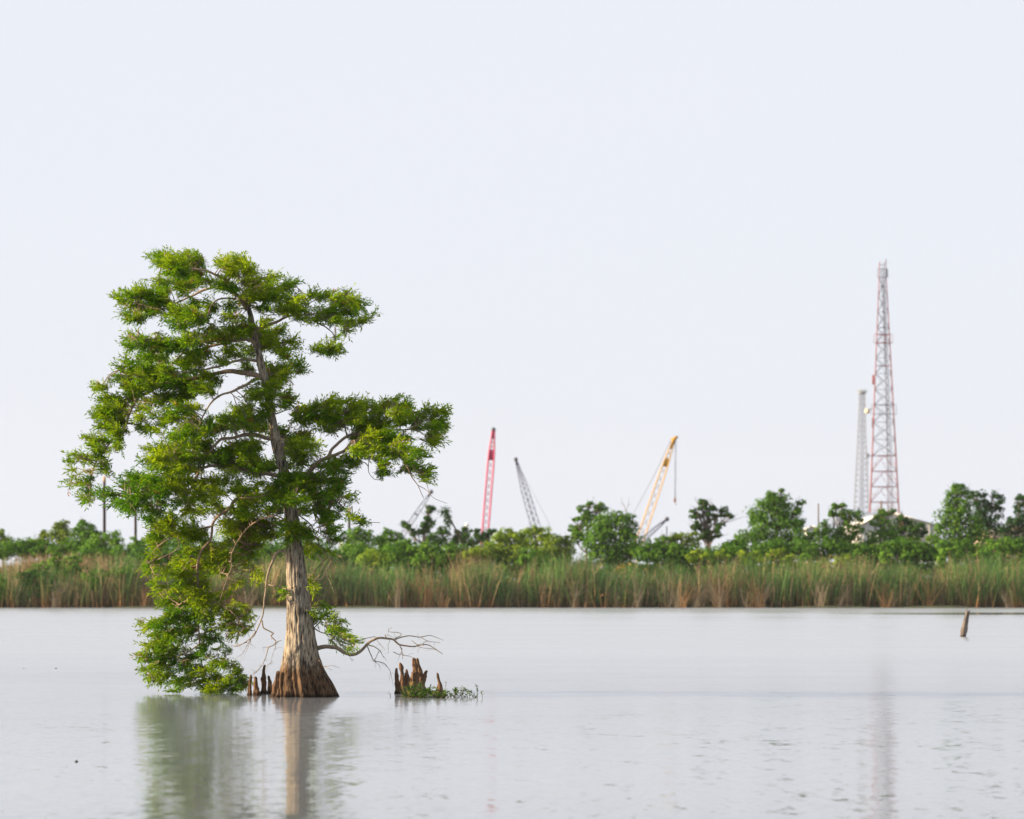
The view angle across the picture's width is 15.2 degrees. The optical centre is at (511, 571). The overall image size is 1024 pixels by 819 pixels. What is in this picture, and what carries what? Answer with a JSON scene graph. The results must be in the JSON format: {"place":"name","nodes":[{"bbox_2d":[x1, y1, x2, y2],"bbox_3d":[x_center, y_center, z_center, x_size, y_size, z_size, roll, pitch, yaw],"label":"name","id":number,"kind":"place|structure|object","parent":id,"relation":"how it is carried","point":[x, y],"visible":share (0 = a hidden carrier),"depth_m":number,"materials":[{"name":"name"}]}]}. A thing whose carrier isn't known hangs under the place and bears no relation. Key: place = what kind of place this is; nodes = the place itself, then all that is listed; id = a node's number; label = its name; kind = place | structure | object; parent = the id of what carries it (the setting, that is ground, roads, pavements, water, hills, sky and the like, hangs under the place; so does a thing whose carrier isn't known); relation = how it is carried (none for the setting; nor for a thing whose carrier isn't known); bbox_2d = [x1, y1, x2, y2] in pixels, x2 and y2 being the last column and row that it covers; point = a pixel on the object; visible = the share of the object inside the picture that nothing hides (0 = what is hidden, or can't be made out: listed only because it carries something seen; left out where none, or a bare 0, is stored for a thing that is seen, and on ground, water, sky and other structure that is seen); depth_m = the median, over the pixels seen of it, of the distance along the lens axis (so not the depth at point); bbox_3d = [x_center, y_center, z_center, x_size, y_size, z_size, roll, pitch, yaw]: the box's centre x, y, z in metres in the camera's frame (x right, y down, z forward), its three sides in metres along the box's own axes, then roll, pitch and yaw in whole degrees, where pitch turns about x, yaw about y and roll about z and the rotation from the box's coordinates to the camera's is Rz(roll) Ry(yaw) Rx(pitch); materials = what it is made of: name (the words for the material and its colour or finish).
{"place":"outdoors","nodes":[
{"label":"outdoors","id":0,"kind":"place"},
{"bbox_2d":[338,531,353,575],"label":"warehouse","id":1,"kind":"structure","parent":0,"point":[343,535],"depth_m":430.00,"materials":[{"name":"grey metal"}]},
{"bbox_2d":[0,544,1023,607],"bbox_3d":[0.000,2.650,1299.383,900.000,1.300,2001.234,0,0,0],"label":"ground","id":2,"kind":"structure","parent":0,"point":[525,606],"depth_m":300.21,"materials":[{"name":"green plant"}]},
{"bbox_2d":[0,572,8,602],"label":"shrub","id":3,"kind":"object","parent":2,"relation":"on","point":[3,584],"visible":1,"depth_m":300.91,"materials":[{"name":"green plant"}]},
{"bbox_2d":[0,528,13,565],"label":"tree","id":4,"kind":"object","parent":2,"relation":"on","point":[2,535],"visible":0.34,"depth_m":331.82,"materials":[{"name":"green plant"}]},
{"bbox_2d":[14,569,60,600],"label":"shrub","id":5,"kind":"object","parent":2,"relation":"on","point":[29,578],"visible":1,"depth_m":300.44,"materials":[{"name":"green plant"}]},
{"bbox_2d":[33,529,55,559],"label":"tree","id":6,"kind":"object","parent":2,"relation":"on","point":[41,535],"visible":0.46,"depth_m":330.75,"materials":[{"name":"green plant"}]},
{"bbox_2d":[0,535,101,560],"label":"thicket","id":7,"kind":"object","parent":2,"relation":"on","point":[9,549],"visible":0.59,"depth_m":326.50,"materials":[{"name":"green plant"}]},
{"bbox_2d":[27,545,87,581],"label":"shrub","id":8,"kind":"object","parent":2,"relation":"on","point":[54,552],"visible":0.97,"depth_m":302.81,"materials":[{"name":"green plant"}]},
{"bbox_2d":[0,550,123,585],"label":"thicket","id":9,"kind":"object","parent":2,"relation":"on","point":[31,559],"visible":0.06,"depth_m":311.61,"materials":[{"name":"plant"}]},
{"bbox_2d":[46,519,78,546],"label":"tree","id":10,"kind":"object","parent":2,"relation":"on","point":[60,534],"visible":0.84,"depth_m":329.73,"materials":[{"name":"green plant"}]},
{"bbox_2d":[66,518,101,542],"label":"tree","id":11,"kind":"object","parent":2,"relation":"on","point":[82,530],"visible":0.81,"depth_m":328.63,"materials":[{"name":"green plant"}]},
{"bbox_2d":[81,530,124,552],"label":"shrub","id":12,"kind":"object","parent":2,"relation":"on","point":[93,543],"visible":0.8,"depth_m":316.83,"materials":[{"name":"green plant"}]},
{"bbox_2d":[103,476,105,534],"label":"wooden pole","id":13,"kind":"object","parent":2,"relation":"on","point":[104,508],"visible":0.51,"depth_m":335.89,"materials":[{"name":"wood"}]},
{"bbox_2d":[81,565,140,600],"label":"shrub","id":14,"kind":"object","parent":2,"relation":"on","point":[121,571],"visible":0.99,"depth_m":300.62,"materials":[{"name":"green plant"}]},
{"bbox_2d":[70,543,171,573],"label":"thicket","id":15,"kind":"object","parent":2,"relation":"on","point":[88,552],"visible":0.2,"depth_m":315.09,"materials":[{"name":"green plant"}]},
{"bbox_2d":[134,512,136,538],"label":"wooden pole","id":16,"kind":"object","parent":2,"relation":"on","point":[135,525],"visible":0.14,"depth_m":335.92,"materials":[{"name":"wood"}]},
{"bbox_2d":[124,536,147,551],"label":"shrub","id":17,"kind":"object","parent":2,"relation":"on","point":[135,542],"visible":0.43,"depth_m":318.80,"materials":[{"name":"green plant"}]},
{"bbox_2d":[136,535,190,580],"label":"shrub","id":18,"kind":"object","parent":2,"relation":"on","point":[171,541],"visible":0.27,"depth_m":317.43,"materials":[{"name":"green plant"}]},
{"bbox_2d":[195,532,262,559],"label":"shrub","id":19,"kind":"object","parent":2,"relation":"on","point":[214,538],"visible":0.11,"depth_m":316.73,"materials":[{"name":"green plant"}]},
{"bbox_2d":[163,541,341,578],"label":"thicket","id":20,"kind":"object","parent":2,"relation":"on","point":[268,553],"visible":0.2,"depth_m":315.10,"materials":[{"name":"green plant"}]},
{"bbox_2d":[262,537,340,553],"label":"shrub","id":21,"kind":"object","parent":2,"relation":"on","point":[277,544],"visible":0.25,"depth_m":317.98,"materials":[{"name":"green plant"}]},
{"bbox_2d":[337,525,377,550],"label":"shrub","id":22,"kind":"object","parent":2,"relation":"on","point":[361,537],"visible":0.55,"depth_m":320.76,"materials":[{"name":"green plant"}]},
{"bbox_2d":[328,541,412,578],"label":"thicket","id":23,"kind":"object","parent":2,"relation":"on","point":[354,554],"visible":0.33,"depth_m":315.13,"materials":[{"name":"green plant"}]},
{"bbox_2d":[355,548,389,572],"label":"shrub","id":24,"kind":"object","parent":2,"relation":"on","point":[376,554],"visible":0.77,"depth_m":308.73,"materials":[{"name":"green plant"}]},
{"bbox_2d":[370,527,407,555],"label":"shrub","id":25,"kind":"object","parent":2,"relation":"on","point":[387,536],"visible":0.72,"depth_m":322.78,"materials":[{"name":"green plant"}]},
{"bbox_2d":[382,536,417,569],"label":"shrub","id":26,"kind":"object","parent":2,"relation":"on","point":[402,552],"visible":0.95,"depth_m":311.67,"materials":[{"name":"green plant"}]},
{"bbox_2d":[377,490,432,568],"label":"crawler crane","id":27,"kind":"object","parent":2,"relation":"on","point":[430,492],"visible":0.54,"depth_m":619.71,"materials":[{"name":"blue paint"}]},
{"bbox_2d":[399,504,440,578],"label":"spindly tree","id":28,"kind":"object","parent":2,"relation":"on","point":[425,526],"visible":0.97,"depth_m":332.84,"materials":[{"name":"green plant"}]},
{"bbox_2d":[406,540,444,576],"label":"shrub","id":29,"kind":"object","parent":2,"relation":"on","point":[428,550],"visible":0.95,"depth_m":310.90,"materials":[{"name":"green plant"}]},
{"bbox_2d":[400,540,478,585],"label":"thicket","id":30,"kind":"object","parent":2,"relation":"on","point":[463,548],"visible":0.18,"depth_m":315.31,"materials":[{"name":"green plant"}]},
{"bbox_2d":[425,525,470,549],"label":"dark tree","id":31,"kind":"object","parent":2,"relation":"on","point":[438,539],"visible":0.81,"depth_m":335.89,"materials":[{"name":"green plant"}]},
{"bbox_2d":[438,506,463,545],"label":"tree","id":32,"kind":"object","parent":2,"relation":"on","point":[446,515],"visible":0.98,"depth_m":333.93,"materials":[{"name":"green plant"}]},
{"bbox_2d":[434,546,468,567],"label":"shrub","id":33,"kind":"object","parent":2,"relation":"on","point":[455,552],"visible":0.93,"depth_m":310.72,"materials":[{"name":"green plant"}]},
{"bbox_2d":[433,548,504,581],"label":"thicket","id":34,"kind":"object","parent":2,"relation":"on","point":[464,560],"visible":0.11,"depth_m":309.47,"materials":[{"name":"plant"}]},
{"bbox_2d":[460,544,489,564],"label":"shrub","id":35,"kind":"object","parent":2,"relation":"on","point":[477,550],"visible":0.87,"depth_m":309.94,"materials":[{"name":"green plant"}]},
{"bbox_2d":[462,528,497,561],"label":"dark tree","id":36,"kind":"object","parent":2,"relation":"on","point":[478,538],"visible":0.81,"depth_m":337.70,"materials":[{"name":"green plant"}]},
{"bbox_2d":[480,427,504,580],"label":"crawler crane","id":37,"kind":"object","parent":2,"relation":"on","point":[491,454],"visible":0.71,"depth_m":599.50,"materials":[{"name":"red paint"}]},
{"bbox_2d":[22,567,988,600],"bbox_3d":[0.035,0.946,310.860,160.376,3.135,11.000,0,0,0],"label":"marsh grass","id":38,"kind":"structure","parent":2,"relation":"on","point":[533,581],"depth_m":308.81,"materials":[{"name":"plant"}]},
{"bbox_2d":[482,527,532,550],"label":"bright bush","id":39,"kind":"object","parent":2,"relation":"on","point":[499,538],"visible":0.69,"depth_m":321.70,"materials":[{"name":"green plant"}]},
{"bbox_2d":[0,559,1023,584],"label":"woodland","id":40,"kind":"object","parent":2,"relation":"on","point":[622,570],"depth_m":344.08,"materials":[{"name":"green plant"}]},
{"bbox_2d":[481,540,574,580],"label":"thicket","id":41,"kind":"object","parent":2,"relation":"on","point":[507,553],"visible":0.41,"depth_m":315.16,"materials":[{"name":"green plant"}]},
{"bbox_2d":[514,457,551,546],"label":"crawler crane","id":42,"kind":"object","parent":2,"relation":"on","point":[518,467],"visible":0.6,"depth_m":639.77,"materials":[{"name":"grey metal"}]},
{"bbox_2d":[519,523,554,549],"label":"tree","id":43,"kind":"object","parent":2,"relation":"on","point":[533,531],"visible":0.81,"depth_m":323.85,"materials":[{"name":"green plant"}]},
{"bbox_2d":[514,547,559,572],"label":"shrub","id":44,"kind":"object","parent":2,"relation":"on","point":[523,557],"visible":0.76,"depth_m":308.88,"materials":[{"name":"green plant"}]},
{"bbox_2d":[536,533,576,568],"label":"shrub","id":45,"kind":"object","parent":2,"relation":"on","point":[559,541],"visible":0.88,"depth_m":313.71,"materials":[{"name":"green plant"}]},
{"bbox_2d":[567,498,608,560],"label":"tall tree","id":46,"kind":"object","parent":2,"relation":"on","point":[586,516],"visible":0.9,"depth_m":329.85,"materials":[{"name":"green plant"}]},
{"bbox_2d":[580,509,646,575],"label":"round tree","id":47,"kind":"object","parent":2,"relation":"on","point":[602,532],"visible":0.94,"depth_m":320.38,"materials":[{"name":"green plant"}]},
{"bbox_2d":[572,517,668,578],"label":"crawler crane","id":48,"kind":"object","parent":2,"relation":"on","point":[665,520],"visible":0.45,"depth_m":559.71,"materials":[{"name":"blue paint"}]},
{"bbox_2d":[611,436,677,573],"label":"crawler crane","id":49,"kind":"object","parent":2,"relation":"on","point":[666,461],"visible":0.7,"depth_m":599.59,"materials":[{"name":"yellow paint"}]},
{"bbox_2d":[642,535,669,587],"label":"shrub","id":50,"kind":"object","parent":2,"relation":"on","point":[663,538],"visible":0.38,"depth_m":319.90,"materials":[{"name":"green plant"}]},
{"bbox_2d":[660,531,702,561],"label":"tree","id":51,"kind":"object","parent":2,"relation":"on","point":[686,542],"visible":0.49,"depth_m":322.77,"materials":[{"name":"green plant"}]},
{"bbox_2d":[630,541,751,577],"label":"thicket","id":52,"kind":"object","parent":2,"relation":"on","point":[666,552],"visible":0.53,"depth_m":315.17,"materials":[{"name":"green plant"}]},
{"bbox_2d":[685,548,710,582],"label":"shrub","id":53,"kind":"object","parent":2,"relation":"on","point":[703,555],"visible":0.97,"depth_m":308.93,"materials":[{"name":"green plant"}]},
{"bbox_2d":[688,498,741,579],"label":"airy tree","id":54,"kind":"object","parent":2,"relation":"on","point":[704,527],"visible":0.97,"depth_m":326.84,"materials":[{"name":"green plant"}]},
{"bbox_2d":[707,548,731,566],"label":"shrub","id":55,"kind":"object","parent":2,"relation":"on","point":[717,555],"visible":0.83,"depth_m":309.38,"materials":[{"name":"green plant"}]},
{"bbox_2d":[719,533,748,557],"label":"shrub","id":56,"kind":"object","parent":2,"relation":"on","point":[732,541],"visible":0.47,"depth_m":324.75,"materials":[{"name":"green plant"}]},
{"bbox_2d":[736,549,765,572],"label":"shrub","id":57,"kind":"object","parent":2,"relation":"on","point":[752,553],"visible":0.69,"depth_m":309.31,"materials":[{"name":"green plant"}]},
{"bbox_2d":[734,488,806,563],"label":"broad tree","id":58,"kind":"object","parent":2,"relation":"on","point":[760,518],"visible":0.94,"depth_m":321.56,"materials":[{"name":"green plant"}]},
{"bbox_2d":[765,547,790,569],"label":"shrub","id":59,"kind":"object","parent":2,"relation":"on","point":[779,554],"visible":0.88,"depth_m":310.08,"materials":[{"name":"green plant"}]},
{"bbox_2d":[740,538,833,575],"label":"thicket","id":60,"kind":"object","parent":2,"relation":"on","point":[797,547],"visible":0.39,"depth_m":315.06,"materials":[{"name":"green plant"}]},
{"bbox_2d":[780,553,808,568],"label":"shrub","id":61,"kind":"object","parent":2,"relation":"on","point":[790,556],"visible":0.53,"depth_m":310.86,"materials":[{"name":"green plant"}]},
{"bbox_2d":[790,526,815,554],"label":"shrub","id":62,"kind":"object","parent":2,"relation":"on","point":[809,537],"visible":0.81,"depth_m":317.75,"materials":[{"name":"green plant"}]},
{"bbox_2d":[799,550,814,569],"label":"shrub","id":63,"kind":"object","parent":2,"relation":"on","point":[809,557],"visible":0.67,"depth_m":311.38,"materials":[{"name":"green plant"}]},
{"bbox_2d":[814,556,830,568],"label":"shrub","id":64,"kind":"object","parent":2,"relation":"on","point":[826,560],"visible":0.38,"depth_m":309.31,"materials":[{"name":"green plant"}]},
{"bbox_2d":[812,501,864,579],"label":"tree","id":65,"kind":"object","parent":2,"relation":"on","point":[846,520],"visible":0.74,"depth_m":323.77,"materials":[{"name":"green plant"}]},
{"bbox_2d":[831,552,858,570],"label":"shrub","id":66,"kind":"object","parent":2,"relation":"on","point":[847,555],"visible":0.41,"depth_m":310.02,"materials":[{"name":"green plant"}]},
{"bbox_2d":[860,505,898,545],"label":"tree","id":67,"kind":"object","parent":2,"relation":"on","point":[880,518],"visible":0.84,"depth_m":322.78,"materials":[{"name":"green plant"}]},
{"bbox_2d":[819,535,940,576],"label":"thicket","id":68,"kind":"object","parent":2,"relation":"on","point":[897,546],"visible":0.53,"depth_m":315.13,"materials":[{"name":"green plant"}]},
{"bbox_2d":[864,259,899,513],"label":"lattice tower","id":69,"kind":"structure","parent":2,"relation":"on","point":[867,410],"depth_m":699.35,"materials":[{"name":"red metal"}]},
{"bbox_2d":[877,548,898,571],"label":"shrub","id":70,"kind":"object","parent":2,"relation":"on","point":[886,555],"visible":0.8,"depth_m":310.83,"materials":[{"name":"green plant"}]},
{"bbox_2d":[859,536,933,563],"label":"shrub","id":71,"kind":"object","parent":2,"relation":"on","point":[926,539],"visible":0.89,"depth_m":315.78,"materials":[{"name":"green plant"}]},
{"bbox_2d":[882,514,928,543],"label":"tree","id":72,"kind":"object","parent":2,"relation":"on","point":[903,527],"visible":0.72,"depth_m":326.79,"materials":[{"name":"green plant"}]},
{"bbox_2d":[896,552,915,568],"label":"shrub","id":73,"kind":"object","parent":2,"relation":"on","point":[905,557],"visible":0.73,"depth_m":311.46,"materials":[{"name":"green plant"}]},
{"bbox_2d":[931,545,972,567],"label":"shrub","id":74,"kind":"object","parent":2,"relation":"on","point":[943,552],"visible":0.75,"depth_m":309.41,"materials":[{"name":"green plant"}]},
{"bbox_2d":[927,482,992,547],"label":"tall tree","id":75,"kind":"object","parent":2,"relation":"on","point":[958,506],"visible":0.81,"depth_m":320.61,"materials":[{"name":"green plant"}]},
{"bbox_2d":[930,535,1023,577],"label":"thicket","id":76,"kind":"object","parent":2,"relation":"on","point":[1016,545],"visible":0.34,"depth_m":315.11,"materials":[{"name":"green plant"}]},
{"bbox_2d":[971,489,1005,546],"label":"dark tree","id":77,"kind":"object","parent":2,"relation":"on","point":[987,508],"visible":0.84,"depth_m":330.77,"materials":[{"name":"green plant"}]},
{"bbox_2d":[969,543,1010,568],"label":"shrub","id":78,"kind":"object","parent":2,"relation":"on","point":[997,546],"visible":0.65,"depth_m":309.99,"materials":[{"name":"green plant"}]},
{"bbox_2d":[997,493,1023,556],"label":"dark tree","id":79,"kind":"object","parent":2,"relation":"on","point":[1017,522],"visible":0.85,"depth_m":328.88,"materials":[{"name":"green plant"}]},
{"bbox_2d":[997,551,1023,574],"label":"shrub","id":80,"kind":"object","parent":2,"relation":"on","point":[1017,561],"visible":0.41,"depth_m":310.97,"materials":[{"name":"green plant"}]},
{"bbox_2d":[0,608,1023,818],"bbox_3d":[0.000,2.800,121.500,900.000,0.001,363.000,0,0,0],"label":"water","id":81,"kind":"structure","parent":0,"point":[745,713],"depth_m":72.36,"materials":[{"name":"grey liquid"}]},
{"bbox_2d":[247,675,251,694],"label":"cypress knee","id":82,"kind":"object","parent":81,"relation":"on","point":[249,691],"visible":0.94,"depth_m":87.08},
{"bbox_2d":[57,243,453,697],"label":"cypress tree","id":83,"kind":"object","parent":81,"relation":"in","point":[303,673],"visible":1,"depth_m":85.97,"materials":[{"name":"green plant"}]},
{"bbox_2d":[252,676,260,695],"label":"cypress knee","id":84,"kind":"object","parent":81,"relation":"on","point":[256,691],"visible":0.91,"depth_m":86.96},
{"bbox_2d":[260,665,266,693],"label":"cypress knee","id":85,"kind":"object","parent":81,"relation":"on","point":[263,684],"visible":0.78,"depth_m":88.28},
{"bbox_2d":[267,675,271,693],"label":"cypress knee","id":86,"kind":"object","parent":81,"relation":"on","point":[269,688],"visible":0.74,"depth_m":88.19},
{"bbox_2d":[270,671,279,696],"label":"cypress knee","id":87,"kind":"object","parent":81,"relation":"on","point":[275,685],"visible":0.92,"depth_m":85.91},
{"bbox_2d":[275,689,279,697],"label":"cypress knee","id":88,"kind":"object","parent":81,"relation":"on","point":[277,695],"visible":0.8,"depth_m":85.60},
{"bbox_2d":[394,668,398,693],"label":"cypress knee","id":89,"kind":"object","parent":81,"relation":"on","point":[396,679],"visible":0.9,"depth_m":88.13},
{"bbox_2d":[398,681,401,693],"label":"cypress knee","id":90,"kind":"object","parent":81,"relation":"on","point":[399,686],"visible":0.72,"depth_m":88.05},
{"bbox_2d":[399,663,404,691],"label":"cypress knee","id":91,"kind":"object","parent":81,"relation":"on","point":[401,667],"visible":0.53,"depth_m":89.43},
{"bbox_2d":[403,672,408,695],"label":"cypress knee","id":92,"kind":"object","parent":81,"relation":"on","point":[406,681],"visible":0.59,"depth_m":86.58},
{"bbox_2d":[411,658,419,686],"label":"cypress knee","id":93,"kind":"object","parent":81,"relation":"on","point":[415,676],"visible":0.71,"depth_m":90.56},
{"bbox_2d":[416,658,424,686],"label":"cypress knee","id":94,"kind":"object","parent":81,"relation":"on","point":[420,671],"visible":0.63,"depth_m":90.83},
{"bbox_2d":[419,670,427,687],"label":"cypress knee","id":95,"kind":"object","parent":81,"relation":"on","point":[423,678],"visible":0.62,"depth_m":88.03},
{"bbox_2d":[396,681,461,697],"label":"water plants","id":96,"kind":"object","parent":81,"relation":"on","point":[416,692],"visible":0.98,"depth_m":85.44,"materials":[{"name":"green plant"}]},
{"bbox_2d":[436,673,442,691],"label":"cypress knee","id":97,"kind":"object","parent":81,"relation":"on","point":[439,684],"visible":0.72,"depth_m":87.52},
{"bbox_2d":[960,609,969,636],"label":"driftwood stake","id":98,"kind":"object","parent":81,"relation":"in","point":[964,630],"visible":0.9,"depth_m":165.85,"materials":[{"name":"beige wood"}]},
{"bbox_2d":[0,0,1023,574],"label":"sky","id":99,"kind":"structure","parent":0,"point":[600,234],"materials":[{"name":"white"}]},
{"bbox_2d":[804,525,820,540],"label":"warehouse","id":100,"kind":"structure","parent":0,"point":[810,527],"depth_m":440.00,"materials":[{"name":"white metal"}]},
{"bbox_2d":[853,390,868,519],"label":"lattice tower","id":101,"kind":"structure","parent":0,"point":[863,431],"depth_m":1249.91,"materials":[{"name":"metal"}]},
{"bbox_2d":[845,510,937,579],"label":"warehouse","id":102,"kind":"structure","parent":0,"point":[867,518],"depth_m":470.00,"materials":[{"name":"grey metal"}]},
{"bbox_2d":[975,525,1022,561],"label":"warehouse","id":103,"kind":"structure","parent":0,"point":[993,536],"depth_m":400.00,"materials":[{"name":"grey metal"}]}
]}

